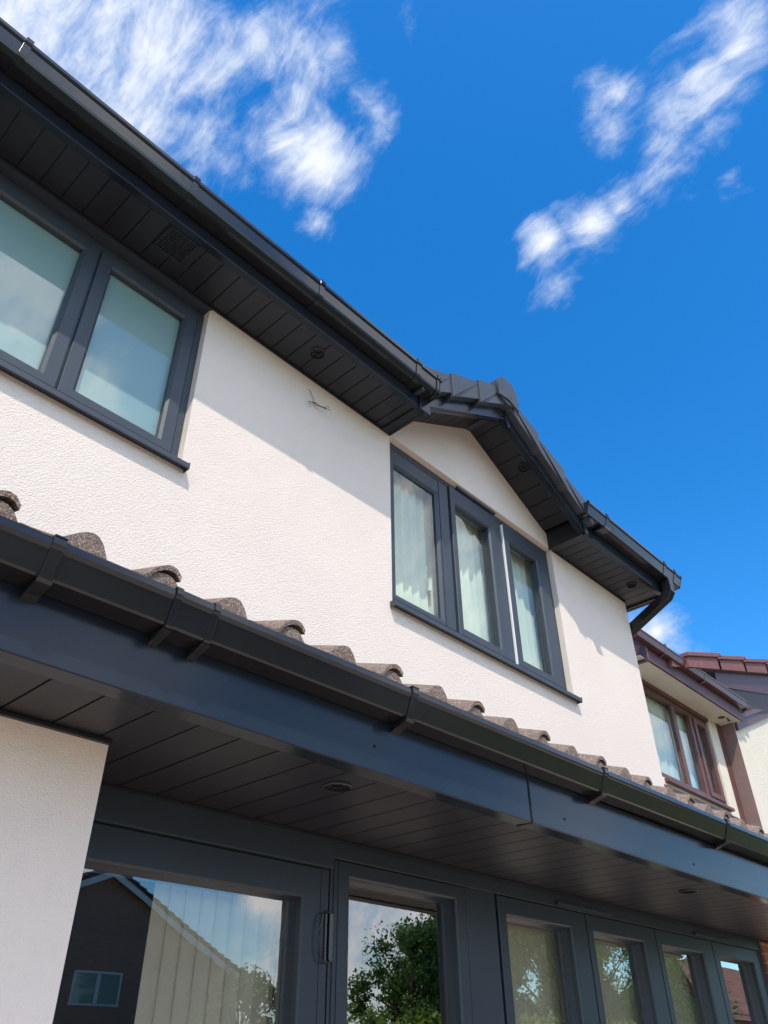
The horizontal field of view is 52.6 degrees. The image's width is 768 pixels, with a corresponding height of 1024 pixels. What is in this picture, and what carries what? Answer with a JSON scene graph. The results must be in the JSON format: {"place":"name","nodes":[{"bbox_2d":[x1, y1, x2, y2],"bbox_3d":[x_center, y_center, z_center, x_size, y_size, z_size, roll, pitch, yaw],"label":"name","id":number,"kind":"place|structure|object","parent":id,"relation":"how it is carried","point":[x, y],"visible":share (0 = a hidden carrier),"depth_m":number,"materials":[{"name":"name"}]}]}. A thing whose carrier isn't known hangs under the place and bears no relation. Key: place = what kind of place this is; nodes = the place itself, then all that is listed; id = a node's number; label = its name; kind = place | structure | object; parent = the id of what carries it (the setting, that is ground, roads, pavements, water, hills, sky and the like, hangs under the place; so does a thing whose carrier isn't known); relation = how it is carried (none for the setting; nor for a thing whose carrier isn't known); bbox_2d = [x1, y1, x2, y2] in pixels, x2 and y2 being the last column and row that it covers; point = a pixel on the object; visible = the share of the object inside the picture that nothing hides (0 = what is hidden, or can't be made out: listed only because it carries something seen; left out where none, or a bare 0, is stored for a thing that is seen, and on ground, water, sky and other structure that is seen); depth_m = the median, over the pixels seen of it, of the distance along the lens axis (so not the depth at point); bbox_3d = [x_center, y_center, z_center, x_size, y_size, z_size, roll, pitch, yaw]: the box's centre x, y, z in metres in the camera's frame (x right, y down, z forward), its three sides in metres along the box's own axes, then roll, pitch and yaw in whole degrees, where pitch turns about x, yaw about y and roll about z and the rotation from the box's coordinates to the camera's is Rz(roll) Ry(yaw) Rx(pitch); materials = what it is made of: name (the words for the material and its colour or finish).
{"place":"outdoors","nodes":[
{"label":"outdoors","id":0,"kind":"place"},
{"bbox_2d":[0,0,767,723],"label":"sky","id":1,"kind":"structure","parent":0,"point":[563,201],"materials":[{"name":"blue"}]},
{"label":"patio","id":2,"kind":"structure","parent":0,"visible":0},
{"bbox_2d":[0,17,767,1023],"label":"house","id":3,"kind":"structure","parent":2,"relation":"on","point":[232,661],"depth_m":3.91,"materials":[{"name":"white paint"}]},
{"bbox_2d":[0,158,211,472],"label":"window","id":4,"kind":"structure","parent":3,"relation":"in","point":[87,323],"depth_m":3.74,"materials":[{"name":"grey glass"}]},
{"bbox_2d":[134,880,285,1023],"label":"vertical blind","id":5,"kind":"object","parent":3,"relation":"hanging from","point":[207,960],"depth_m":3.41,"materials":[{"name":"white fabric"}]},
{"bbox_2d":[309,390,330,410],"bbox_3d":[-0.399,-0.676,4.758,0.045,0.145,0.164,-29,-44,33],"label":"cable","id":6,"kind":"object","parent":3,"relation":"attached to","point":[317,404],"visible":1,"depth_m":4.74,"materials":[{"name":"plastic"}]},
{"bbox_2d":[393,472,436,616],"bbox_3d":[0.161,0.214,5.178,0.036,1.165,0.660,-29,-44,33],"label":"vertical blind","id":7,"kind":"object","parent":3,"relation":"attached to","point":[413,535],"visible":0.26,"depth_m":5.23,"materials":[{"name":"white fabric"}]},
{"bbox_2d":[83,786,767,1023],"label":"bifold door","id":8,"kind":"structure","parent":3,"relation":"in","point":[685,974],"depth_m":4.20,"materials":[{"name":"grey glass"}]},
{"bbox_2d":[455,513,492,643],"bbox_3d":[0.595,0.484,5.558,0.036,1.165,0.653,-29,-44,33],"label":"vertical blind","id":9,"kind":"object","parent":3,"relation":"attached to","point":[475,604],"visible":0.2,"depth_m":5.62,"materials":[{"name":"white fabric"}]},
{"bbox_2d":[390,443,582,703],"bbox_3d":[0.677,0.461,5.495,0.208,1.331,2.024,-29,-44,33],"label":"window","id":10,"kind":"structure","parent":3,"relation":"in","point":[499,538],"depth_m":5.50,"materials":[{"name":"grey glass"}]},
{"bbox_2d":[510,550,544,671],"bbox_3d":[1.034,0.756,5.942,0.036,1.165,0.700,-29,-44,33],"label":"vertical blind","id":11,"kind":"object","parent":3,"relation":"attached to","point":[528,622],"visible":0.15,"depth_m":6.02,"materials":[{"name":"white fabric"}]},
{"bbox_2d":[507,921,566,1023],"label":"vertical blind","id":12,"kind":"object","parent":3,"relation":"hanging from","point":[538,992],"depth_m":5.00,"materials":[{"name":"beige fabric"}]},
{"bbox_2d":[594,938,642,1023],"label":"vertical blind","id":13,"kind":"object","parent":3,"relation":"hanging from","point":[621,1001],"depth_m":5.63,"materials":[{"name":"fabric"}]},
{"label":"lawn","id":14,"kind":"structure","parent":0,"visible":0},
{"bbox_2d":[632,629,767,833],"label":"neighbour house","id":15,"kind":"structure","parent":14,"relation":"on","point":[710,698],"depth_m":12.02,"materials":[{"name":"white paint"}]},
{"bbox_2d":[645,696,702,790],"bbox_3d":[4.296,3.531,11.445,0.063,1.309,2.123,-29,-44,33],"label":"net curtain","id":16,"kind":"object","parent":15,"relation":"hanging from","point":[667,753],"visible":0.38,"depth_m":11.44,"materials":[{"name":"beige fabric"}]},
{"bbox_2d":[642,684,734,811],"bbox_3d":[4.416,3.462,11.356,0.170,1.404,2.223,-29,-44,33],"label":"window","id":17,"kind":"structure","parent":15,"relation":"in","point":[693,722],"depth_m":11.55,"materials":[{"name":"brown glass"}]}
]}

